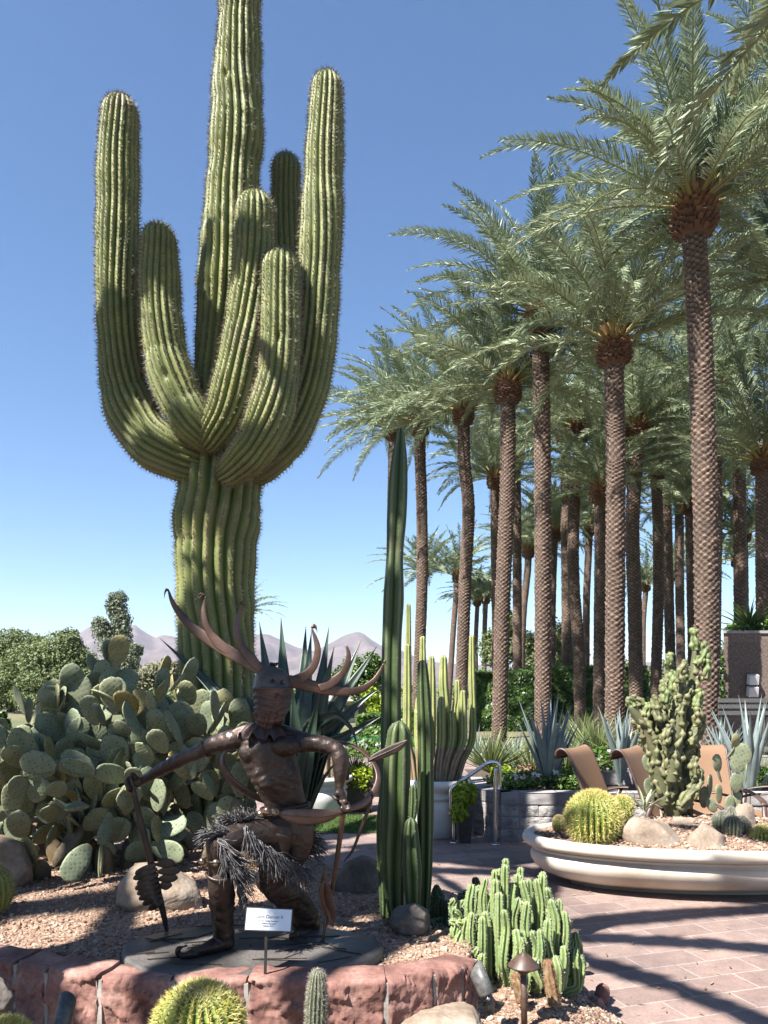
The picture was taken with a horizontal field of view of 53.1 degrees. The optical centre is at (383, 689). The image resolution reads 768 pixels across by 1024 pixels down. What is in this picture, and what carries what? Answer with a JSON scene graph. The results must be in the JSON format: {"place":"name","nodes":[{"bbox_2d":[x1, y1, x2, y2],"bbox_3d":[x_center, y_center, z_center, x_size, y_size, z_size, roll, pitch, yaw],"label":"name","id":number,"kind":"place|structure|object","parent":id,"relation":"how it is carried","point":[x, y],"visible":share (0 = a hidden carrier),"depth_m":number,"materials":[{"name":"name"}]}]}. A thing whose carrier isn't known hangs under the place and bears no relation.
{"place":"outdoors","nodes":[
{"label":"outdoors","id":0,"kind":"place"},
{"bbox_2d":[0,691,631,757],"bbox_3d":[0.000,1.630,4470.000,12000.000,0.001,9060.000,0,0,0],"label":"ground","id":1,"kind":"structure","parent":0,"point":[18,718],"depth_m":36.04,"materials":[{"name":"soil"}]},
{"bbox_2d":[0,627,31,712],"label":"mesquite tree","id":2,"kind":"object","parent":1,"relation":"on","point":[14,636],"visible":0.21,"depth_m":54.44,"materials":[{"name":"green plant"}]},
{"bbox_2d":[0,632,43,702],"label":"mesquite tree","id":3,"kind":"object","parent":1,"relation":"on","point":[9,670],"visible":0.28,"depth_m":51.34,"materials":[{"name":"green plant"}]},
{"bbox_2d":[5,626,102,712],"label":"mesquite tree","id":4,"kind":"object","parent":1,"relation":"on","point":[45,660],"visible":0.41,"depth_m":49.22,"materials":[{"name":"green plant"}]},
{"bbox_2d":[90,589,134,657],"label":"eucalyptus tree","id":5,"kind":"object","parent":1,"relation":"on","point":[119,624],"visible":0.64,"depth_m":69.63,"materials":[{"name":"green plant"}]},
{"bbox_2d":[119,642,143,672],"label":"eucalyptus tree","id":6,"kind":"object","parent":1,"relation":"on","point":[132,660],"visible":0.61,"depth_m":65.70,"materials":[{"name":"green plant"}]},
{"bbox_2d":[135,657,177,690],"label":"dry shrub","id":7,"kind":"object","parent":1,"relation":"on","point":[147,674],"visible":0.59,"depth_m":44.57,"materials":[{"name":"green plant"}]},
{"bbox_2d":[0,811,624,1023],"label":"gravel bed","id":8,"kind":"object","parent":1,"relation":"on","point":[200,918],"visible":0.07,"depth_m":3.75,"materials":[{"name":"gravel"}]},
{"bbox_2d":[0,977,15,1015],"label":"boulder","id":9,"kind":"object","parent":8,"relation":"on","point":[7,997],"visible":0.98,"depth_m":2.59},
{"bbox_2d":[0,862,17,913],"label":"barrel cactus","id":10,"kind":"object","parent":8,"relation":"on","point":[7,887],"visible":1,"depth_m":3.88,"materials":[{"name":"plant"}]},
{"bbox_2d":[0,834,32,887],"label":"boulder","id":11,"kind":"object","parent":8,"relation":"on","point":[15,857],"visible":0.66,"depth_m":4.42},
{"bbox_2d":[0,769,119,879],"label":"prickly pear","id":12,"kind":"object","parent":8,"relation":"on","point":[21,797],"visible":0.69,"depth_m":4.58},
{"bbox_2d":[53,991,75,1023],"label":"spotlight","id":13,"kind":"object","parent":8,"relation":"on","point":[65,1008],"visible":1,"depth_m":2.58,"materials":[{"name":"grey metal"}]},
{"bbox_2d":[0,668,138,857],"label":"prickly pear","id":14,"kind":"object","parent":8,"relation":"on","point":[75,725],"visible":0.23,"depth_m":4.98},
{"bbox_2d":[19,735,186,881],"bbox_3d":[-1.620,0.743,4.585,0.799,1.009,0.714,0,0,0],"label":"prickly pear","id":15,"kind":"object","parent":8,"relation":"on","point":[116,826],"visible":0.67,"depth_m":4.55,"materials":[{"name":"plant"}]},
{"bbox_2d":[0,726,209,867],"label":"prickly pear","id":16,"kind":"object","parent":8,"relation":"on","point":[20,742],"visible":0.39,"depth_m":4.66,"materials":[{"name":"plant"}]},
{"bbox_2d":[7,672,264,867],"bbox_3d":[-1.452,0.555,4.921,1.823,1.338,0.970,0,0,23],"label":"prickly pear","id":17,"kind":"object","parent":8,"relation":"on","point":[139,700],"visible":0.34,"depth_m":4.84,"materials":[{"name":"plant"}]},
{"bbox_2d":[59,635,239,843],"bbox_3d":[-1.718,0.430,5.227,1.197,1.605,1.086,0,0,-37],"label":"prickly pear","id":18,"kind":"object","parent":8,"relation":"on","point":[115,649],"visible":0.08,"depth_m":5.19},
{"bbox_2d":[115,862,202,911],"bbox_3d":[-1.164,1.060,4.052,0.472,0.300,0.382,0,0,0],"label":"boulder","id":19,"kind":"object","parent":8,"relation":"on","point":[182,893],"visible":0.4,"depth_m":3.92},
{"bbox_2d":[64,666,256,861],"bbox_3d":[-1.416,0.543,4.960,1.188,1.360,1.200,0,0,42],"label":"prickly pear","id":20,"kind":"object","parent":8,"relation":"on","point":[157,737],"visible":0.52,"depth_m":4.72,"materials":[{"name":"plant"}]},
{"bbox_2d":[148,974,250,1023],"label":"barrel cactus","id":21,"kind":"object","parent":8,"relation":"on","point":[205,1000],"visible":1,"depth_m":2.50,"materials":[{"name":"plant"}]},
{"bbox_2d":[91,0,346,835],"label":"saguaro","id":22,"kind":"object","parent":8,"relation":"on","point":[241,404],"visible":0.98,"depth_m":5.73,"materials":[{"name":"plant"}]},
{"bbox_2d":[0,945,477,1023],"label":"stone wall","id":23,"kind":"structure","parent":8,"relation":"on","point":[106,991],"depth_m":2.94,"materials":[{"name":"red stone"}]},
{"bbox_2d":[244,907,292,973],"bbox_3d":[-0.442,0.973,2.945,0.184,0.276,0.040,0,0,-1],"label":"title sign","id":24,"kind":"object","parent":23,"relation":"on","point":[266,920],"visible":1,"depth_m":2.94,"materials":[{"name":"metal"}]},
{"bbox_2d":[121,588,407,977],"bbox_3d":[-0.521,0.370,3.271,1.246,1.620,0.671,0,0,0],"label":"statue","id":25,"kind":"object","parent":8,"relation":"on","point":[276,837],"visible":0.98,"depth_m":3.20,"materials":[{"name":"brown metal"}]},
{"bbox_2d":[161,620,380,808],"bbox_3d":[-1.022,0.314,5.025,2.090,1.590,0.835,0,0,30],"label":"agave","id":26,"kind":"object","parent":8,"relation":"on","point":[313,713],"visible":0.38,"depth_m":4.78,"materials":[{"name":"plant"}]},
{"bbox_2d":[302,967,329,1023],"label":"hairy cactus","id":27,"kind":"object","parent":8,"relation":"on","point":[316,1003],"visible":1,"depth_m":2.70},
{"bbox_2d":[334,855,378,893],"bbox_3d":[-0.146,1.112,4.364,0.277,0.367,0.197,0,0,24],"label":"boulder","id":28,"kind":"object","parent":8,"relation":"on","point":[358,874],"visible":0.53,"depth_m":4.28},
{"bbox_2d":[376,427,434,919],"bbox_3d":[0.111,-0.049,3.859,0.307,2.611,0.367,0,0,0],"label":"columnar cactus","id":29,"kind":"object","parent":8,"relation":"on","point":[404,842],"visible":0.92,"depth_m":3.91,"materials":[{"name":"green plant"}]},
{"bbox_2d":[388,903,429,935],"bbox_3d":[0.120,1.073,3.605,0.199,0.153,0.165,0,0,0],"label":"boulder","id":30,"kind":"object","parent":8,"relation":"on","point":[411,919],"visible":1,"depth_m":3.55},
{"bbox_2d":[401,1001,481,1023],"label":"boulder","id":31,"kind":"object","parent":8,"relation":"on","point":[458,1012],"visible":0.68,"depth_m":2.92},
{"bbox_2d":[429,876,480,928],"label":"candelabra cactus","id":32,"kind":"object","parent":8,"relation":"on","point":[438,911],"visible":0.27,"depth_m":4.36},
{"bbox_2d":[470,960,493,1013],"bbox_3d":[0.380,1.145,2.963,0.091,0.199,0.064,0,0,36],"label":"spotlight","id":33,"kind":"object","parent":8,"relation":"on","point":[484,988],"visible":1,"depth_m":2.94,"materials":[{"name":"grey metal"}]},
{"bbox_2d":[448,858,586,1007],"bbox_3d":[0.624,1.112,3.541,0.662,0.643,0.748,0,0,0],"label":"candelabra cactus","id":34,"kind":"object","parent":8,"relation":"on","point":[507,920],"visible":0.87,"depth_m":3.47,"materials":[{"name":"plant"}]},
{"bbox_2d":[507,951,539,1023],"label":"path light","id":35,"kind":"object","parent":8,"relation":"on","point":[523,964],"visible":1,"depth_m":3.04,"materials":[{"name":"brown metal"}]},
{"bbox_2d":[331,651,381,706],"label":"oleander bush","id":36,"kind":"object","parent":1,"relation":"on","point":[371,669],"visible":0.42,"depth_m":33.77,"materials":[{"name":"green plant"}]},
{"bbox_2d":[355,708,413,746],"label":"hedge","id":37,"kind":"object","parent":1,"relation":"on","point":[373,729],"visible":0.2,"depth_m":22.05,"materials":[{"name":"green plant"}]},
{"bbox_2d":[318,326,473,551],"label":"palm tree","id":38,"kind":"object","parent":1,"relation":"on","point":[391,437],"visible":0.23,"depth_m":33.81,"materials":[{"name":"green plant"}]},
{"bbox_2d":[319,312,528,709],"bbox_3d":[1.221,-5.766,28.068,8.269,14.748,7.746,0,0,0],"label":"palm tree","id":39,"kind":"object","parent":1,"relation":"on","point":[421,535],"visible":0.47,"depth_m":27.82,"materials":[{"name":"green plant"}]},
{"bbox_2d":[365,526,488,591],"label":"palm tree","id":40,"kind":"object","parent":1,"relation":"on","point":[412,564],"visible":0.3,"depth_m":62.78,"materials":[{"name":"green plant"}]},
{"bbox_2d":[403,519,522,708],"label":"palm tree","id":41,"kind":"object","parent":1,"relation":"on","point":[454,563],"visible":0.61,"depth_m":61.77,"materials":[{"name":"green plant"}]},
{"bbox_2d":[337,279,596,702],"bbox_3d":[2.667,-5.354,24.547,7.579,13.922,7.354,0,0,-37],"label":"palm tree","id":42,"kind":"object","parent":1,"relation":"on","point":[443,365],"visible":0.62,"depth_m":24.43,"materials":[{"name":"green plant"}]},
{"bbox_2d":[436,566,512,669],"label":"palm tree","id":43,"kind":"object","parent":1,"relation":"on","point":[476,604],"visible":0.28,"depth_m":65.82,"materials":[{"name":"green plant"}]},
{"bbox_2d":[437,568,522,669],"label":"palm tree","id":44,"kind":"object","parent":1,"relation":"on","point":[484,590],"visible":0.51,"depth_m":63.80,"materials":[{"name":"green plant"}]},
{"bbox_2d":[415,411,564,669],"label":"palm tree","id":45,"kind":"object","parent":1,"relation":"on","point":[488,468],"visible":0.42,"depth_m":31.81,"materials":[{"name":"green plant"}]},
{"bbox_2d":[475,667,534,731],"bbox_3d":[4.910,0.439,30.614,3.062,2.731,1.791,0,0,0],"label":"hedge","id":46,"kind":"object","parent":1,"relation":"on","point":[521,686],"visible":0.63,"depth_m":29.94,"materials":[{"name":"green plant"}]},
{"bbox_2d":[428,385,592,669],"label":"palm tree","id":47,"kind":"object","parent":1,"relation":"on","point":[517,597],"visible":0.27,"depth_m":34.83,"materials":[{"name":"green plant"}]},
{"bbox_2d":[367,236,662,749],"bbox_3d":[3.251,-4.854,20.727,7.434,13.141,8.016,0,0,0],"label":"palm tree","id":48,"kind":"object","parent":1,"relation":"on","point":[510,379],"visible":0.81,"depth_m":20.42,"materials":[{"name":"green plant"}]},
{"bbox_2d":[461,488,593,668],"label":"palm tree","id":49,"kind":"object","parent":1,"relation":"on","point":[528,549],"visible":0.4,"depth_m":43.81,"materials":[{"name":"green plant"}]},
{"bbox_2d":[476,609,590,669],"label":"mesquite tree","id":50,"kind":"object","parent":1,"relation":"on","point":[486,645],"visible":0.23,"depth_m":47.60,"materials":[{"name":"green plant"}]},
{"bbox_2d":[389,133,683,736],"bbox_3d":[3.806,-5.534,19.001,7.445,14.268,7.819,0,0,0],"label":"palm tree","id":51,"kind":"object","parent":1,"relation":"on","point":[541,360],"visible":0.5,"depth_m":18.81,"materials":[{"name":"green plant"}]},
{"bbox_2d":[488,480,593,665],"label":"palm tree","id":52,"kind":"object","parent":1,"relation":"on","point":[556,524],"visible":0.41,"depth_m":37.80,"materials":[{"name":"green plant"}]},
{"bbox_2d":[471,372,655,665],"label":"palm tree","id":53,"kind":"object","parent":1,"relation":"on","point":[566,633],"visible":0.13,"depth_m":32.83,"materials":[{"name":"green plant"}]},
{"bbox_2d":[487,332,684,732],"bbox_3d":[6.942,-5.470,27.064,7.441,14.148,7.616,0,0,0],"label":"palm tree","id":54,"kind":"object","parent":1,"relation":"on","point":[573,581],"visible":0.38,"depth_m":26.83,"materials":[{"name":"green plant"}]},
{"bbox_2d":[522,485,651,665],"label":"palm tree","id":55,"kind":"object","parent":1,"relation":"on","point":[588,544],"visible":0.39,"depth_m":41.83,"materials":[{"name":"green plant"}]},
{"bbox_2d":[494,386,692,731],"bbox_3d":[7.027,-3.736,24.801,6.937,10.675,6.664,0,0,0],"label":"palm tree","id":56,"kind":"object","parent":1,"relation":"on","point":[591,472],"visible":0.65,"depth_m":24.82,"materials":[{"name":"green plant"}]},
{"bbox_2d":[551,664,649,729],"bbox_3d":[8.655,0.352,31.639,4.219,2.942,1.726,0,0,0],"label":"hedge","id":57,"kind":"object","parent":1,"relation":"on","point":[562,681],"visible":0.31,"depth_m":31.03,"materials":[{"name":"green plant"}]},
{"bbox_2d":[516,307,753,739],"bbox_3d":[7.847,-4.841,23.993,7.034,12.888,6.999,0,0,0],"label":"palm tree","id":58,"kind":"object","parent":1,"relation":"on","point":[635,386],"visible":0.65,"depth_m":23.80,"materials":[{"name":"green plant"}]},
{"bbox_2d":[556,384,732,710],"bbox_3d":[10.052,-4.676,27.988,6.566,12.566,6.767,0,0,35],"label":"palm tree","id":59,"kind":"object","parent":1,"relation":"on","point":[658,594],"visible":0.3,"depth_m":27.84,"materials":[{"name":"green plant"}]},
{"bbox_2d":[625,542,686,664],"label":"palm tree","id":60,"kind":"object","parent":1,"relation":"on","point":[646,575],"visible":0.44,"depth_m":51.82,"materials":[{"name":"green plant"}]},
{"bbox_2d":[595,276,767,696],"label":"palm tree","id":61,"kind":"object","parent":1,"relation":"on","point":[721,346],"visible":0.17,"depth_m":23.34,"materials":[{"name":"green plant"}]},
{"bbox_2d":[631,298,745,709],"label":"palm tree","id":62,"kind":"object","parent":1,"relation":"on","point":[669,625],"visible":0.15,"depth_m":31.83,"materials":[{"name":"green plant"}]},
{"bbox_2d":[626,439,754,667],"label":"palm tree","id":63,"kind":"object","parent":1,"relation":"on","point":[686,511],"visible":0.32,"depth_m":30.83,"materials":[{"name":"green plant"}]},
{"bbox_2d":[626,328,767,623],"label":"palm tree","id":64,"kind":"object","parent":1,"relation":"on","point":[746,434],"visible":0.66,"depth_m":20.82,"materials":[{"name":"green plant"}]},
{"bbox_2d":[650,465,754,603],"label":"palm tree","id":65,"kind":"object","parent":1,"relation":"on","point":[750,514],"visible":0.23,"depth_m":35.69,"materials":[{"name":"green plant"}]},
{"bbox_2d":[646,393,758,667],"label":"palm tree","id":66,"kind":"object","parent":1,"relation":"on","point":[679,588],"visible":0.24,"depth_m":35.84,"materials":[{"name":"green plant"}]},
{"bbox_2d":[639,230,767,627],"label":"palm tree","id":67,"kind":"object","parent":1,"relation":"on","point":[739,486],"visible":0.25,"depth_m":26.82,"materials":[{"name":"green plant"}]},
{"bbox_2d":[313,813,376,832],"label":"lawn","id":68,"kind":"structure","parent":0,"point":[351,817],"depth_m":9.00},
{"bbox_2d":[0,0,767,666],"label":"sky","id":69,"kind":"structure","parent":0,"point":[432,87],"materials":[{"name":"blue"}]},
{"bbox_2d":[79,625,723,689],"bbox_3d":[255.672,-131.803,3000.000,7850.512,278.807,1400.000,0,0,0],"label":"hills","id":70,"kind":"structure","parent":0,"point":[158,649],"depth_m":2999.40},
{"bbox_2d":[51,758,767,1023],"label":"pavement","id":71,"kind":"structure","parent":0,"point":[647,963],"depth_m":4.98,"materials":[{"name":"brick"}]},
{"bbox_2d":[313,774,352,809],"bbox_3d":[-0.791,1.350,9.900,0.779,0.500,0.779,0,0,0],"label":"urn planter","id":72,"kind":"object","parent":71,"relation":"on","point":[325,800],"visible":0.16,"depth_m":9.61,"materials":[{"name":"white stone"}]},
{"bbox_2d":[346,777,373,809],"bbox_3d":[-0.329,1.368,10.200,0.396,0.400,0.396,0,0,0],"label":"square pot","id":73,"kind":"object","parent":71,"relation":"on","point":[354,795],"visible":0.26,"depth_m":10.02,"materials":[{"name":"brown metal"}]},
{"bbox_2d":[347,761,372,792],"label":"lime vine","id":74,"kind":"object","parent":73,"relation":"in","point":[367,773],"visible":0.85,"depth_m":10.00,"materials":[{"name":"green plant"}]},
{"bbox_2d":[350,736,414,764],"bbox_3d":[-0.039,1.233,14.500,1.458,0.734,0.060,0,0,0],"label":"metal fence","id":75,"kind":"object","parent":71,"relation":"on","point":[379,745],"visible":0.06,"depth_m":14.48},
{"bbox_2d":[343,737,414,758],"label":"white flowers","id":76,"kind":"object","parent":75,"relation":"attached to","point":[363,743],"visible":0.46,"depth_m":13.91,"materials":[{"name":"green plant"}]},
{"bbox_2d":[411,776,471,838],"bbox_3d":[0.573,1.285,8.450,0.790,0.630,0.790,0,0,0],"label":"urn planter","id":77,"kind":"object","parent":71,"relation":"on","point":[442,824],"visible":0.24,"depth_m":8.15,"materials":[{"name":"white stone"}]},
{"bbox_2d":[402,603,477,781],"bbox_3d":[0.615,0.041,8.449,0.848,2.015,0.432,0,0,0],"label":"columnar cactus","id":78,"kind":"object","parent":77,"relation":"on","point":[451,755],"visible":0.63,"depth_m":8.42,"materials":[{"name":"plant"}]},
{"bbox_2d":[457,802,473,842],"bbox_3d":[0.847,1.394,8.050,0.182,0.411,0.182,0,0,0],"label":"square pot","id":79,"kind":"object","parent":71,"relation":"on","point":[464,829],"visible":0.65,"depth_m":7.98,"materials":[{"name":"brown metal"}]},
{"bbox_2d":[449,780,479,824],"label":"lime vine","id":80,"kind":"object","parent":79,"relation":"in","point":[462,797],"visible":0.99,"depth_m":7.94,"materials":[{"name":"green plant"}]},
{"bbox_2d":[449,760,501,844],"bbox_3d":[0.952,1.163,7.999,0.548,0.872,0.121,0,0,9],"label":"handrail","id":81,"kind":"object","parent":71,"relation":"on","point":[497,774],"visible":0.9,"depth_m":7.94,"materials":[{"name":"silver metal"}]},
{"bbox_2d":[438,160,767,741],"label":"palm tree","id":82,"kind":"object","parent":71,"relation":"on","point":[612,320],"visible":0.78,"depth_m":16.36,"materials":[{"name":"green plant"}]},
{"bbox_2d":[575,770,633,785],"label":"block wall","id":83,"kind":"structure","parent":71,"relation":"on","point":[610,777],"depth_m":9.19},
{"bbox_2d":[554,744,664,816],"bbox_3d":[2.268,1.080,7.265,1.143,1.055,0.707,0,0,36],"label":"lounge chair","id":84,"kind":"object","parent":71,"relation":"on","point":[585,766],"visible":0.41,"depth_m":7.49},
{"bbox_2d":[470,777,767,840],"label":"block wall","id":85,"kind":"structure","parent":71,"relation":"on","point":[519,812],"depth_m":8.12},
{"bbox_2d":[464,769,767,790],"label":"bed soil","id":86,"kind":"structure","parent":85,"relation":"in","point":[482,773],"depth_m":9.34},
{"bbox_2d":[466,728,530,772],"bbox_3d":[1.353,0.742,9.567,1.213,0.634,1.053,0,0,0],"label":"desert spoon","id":87,"kind":"object","parent":86,"relation":"on","point":[490,754],"visible":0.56,"depth_m":9.52,"materials":[{"name":"green plant"}]},
{"bbox_2d":[484,767,553,789],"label":"flowering plant","id":88,"kind":"object","parent":86,"relation":"on","point":[516,782],"visible":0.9,"depth_m":8.48,"materials":[{"name":"green plant"}]},
{"bbox_2d":[517,690,579,789],"bbox_3d":[1.804,0.593,8.649,0.689,1.176,0.801,0,0,24],"label":"blue agave","id":89,"kind":"object","parent":86,"relation":"on","point":[549,743],"visible":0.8,"depth_m":8.61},
{"bbox_2d":[543,763,580,789],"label":"flowering plant","id":90,"kind":"object","parent":86,"relation":"on","point":[572,782],"visible":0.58,"depth_m":8.53,"materials":[{"name":"green plant"}]},
{"bbox_2d":[566,710,642,762],"bbox_3d":[2.946,0.638,10.481,1.275,0.762,1.452,0,0,13],"label":"desert spoon","id":91,"kind":"object","parent":86,"relation":"on","point":[602,733],"visible":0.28,"depth_m":10.44,"materials":[{"name":"green plant"}]},
{"bbox_2d":[597,704,639,785],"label":"blue agave","id":92,"kind":"object","parent":86,"relation":"on","point":[623,742],"visible":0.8,"depth_m":8.84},
{"bbox_2d":[706,695,767,790],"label":"blue agave","id":93,"kind":"object","parent":86,"relation":"on","point":[755,741],"visible":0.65,"depth_m":8.52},
{"bbox_2d":[479,0,767,744],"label":"palm tree","id":94,"kind":"object","parent":71,"relation":"on","point":[695,206],"visible":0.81,"depth_m":13.00,"materials":[{"name":"green plant"}]},
{"bbox_2d":[522,816,767,894],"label":"bowl planter","id":95,"kind":"object","parent":71,"relation":"on","point":[680,869],"visible":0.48,"depth_m":5.80,"materials":[{"name":"concrete"}]},
{"bbox_2d":[563,787,624,844],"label":"barrel cactus","id":96,"kind":"object","parent":95,"relation":"in","point":[593,816],"visible":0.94,"depth_m":5.96,"materials":[{"name":"plant"}]},
{"bbox_2d":[535,814,767,850],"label":"planter gravel","id":97,"kind":"structure","parent":95,"relation":"in","point":[684,835],"depth_m":6.04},
{"bbox_2d":[699,733,751,812],"bbox_3d":[2.911,0.716,6.577,0.395,0.706,0.307,0,0,0],"label":"prickly pear","id":98,"kind":"object","parent":97,"relation":"on","point":[740,754],"visible":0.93,"depth_m":6.49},
{"bbox_2d":[622,816,680,845],"bbox_3d":[2.092,1.147,6.011,0.452,0.309,0.328,0,0,14],"label":"boulder","id":99,"kind":"object","parent":95,"relation":"in","point":[641,830],"visible":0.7,"depth_m":5.89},
{"bbox_2d":[625,627,712,816],"bbox_3d":[2.424,0.282,6.554,0.740,1.637,0.448,0,0,0],"label":"monstrose cactus","id":100,"kind":"object","parent":95,"relation":"in","point":[669,738],"visible":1,"depth_m":6.48,"materials":[{"name":"plant"}]},
{"bbox_2d":[685,823,725,849],"bbox_3d":[2.455,1.161,5.851,0.321,0.286,0.229,0,0,0],"label":"boulder","id":101,"kind":"object","parent":95,"relation":"in","point":[702,835],"visible":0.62,"depth_m":5.80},
{"bbox_2d":[721,814,743,835],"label":"grey cactus","id":102,"kind":"object","parent":95,"relation":"in","point":[731,824],"visible":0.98,"depth_m":5.96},
{"bbox_2d":[609,745,741,816],"bbox_3d":[2.768,1.080,7.165,1.143,1.055,0.707,0,0,36],"label":"lounge chair","id":103,"kind":"object","parent":71,"relation":"on","point":[633,755],"visible":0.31,"depth_m":7.26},
{"bbox_2d":[595,0,767,202],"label":"palm tree","id":104,"kind":"object","parent":71,"relation":"on","point":[748,49],"visible":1,"depth_m":9.67,"materials":[{"name":"green plant"}]},
{"bbox_2d":[601,0,767,269],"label":"palm tree","id":105,"kind":"object","parent":71,"relation":"on","point":[738,25],"visible":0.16,"depth_m":14.72,"materials":[{"name":"green plant"}]},
{"bbox_2d":[629,129,767,356],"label":"palm tree","id":106,"kind":"object","parent":71,"relation":"on","point":[762,220],"visible":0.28,"depth_m":17.20,"materials":[{"name":"green plant"}]},
{"bbox_2d":[688,744,767,816],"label":"lounge chair","id":107,"kind":"object","parent":71,"relation":"on","point":[707,754],"visible":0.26,"depth_m":7.69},
{"bbox_2d":[718,698,767,746],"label":"metal gate","id":108,"kind":"structure","parent":71,"relation":"on","point":[726,705],"depth_m":12.55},
{"bbox_2d":[723,630,767,742],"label":"stone wall","id":109,"kind":"structure","parent":71,"relation":"on","point":[745,652],"depth_m":14.20,"materials":[{"name":"stone"}]},
{"bbox_2d":[719,597,767,630],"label":"strap plant","id":110,"kind":"object","parent":109,"relation":"on","point":[748,618],"visible":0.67,"depth_m":14.53,"materials":[{"name":"green plant"}]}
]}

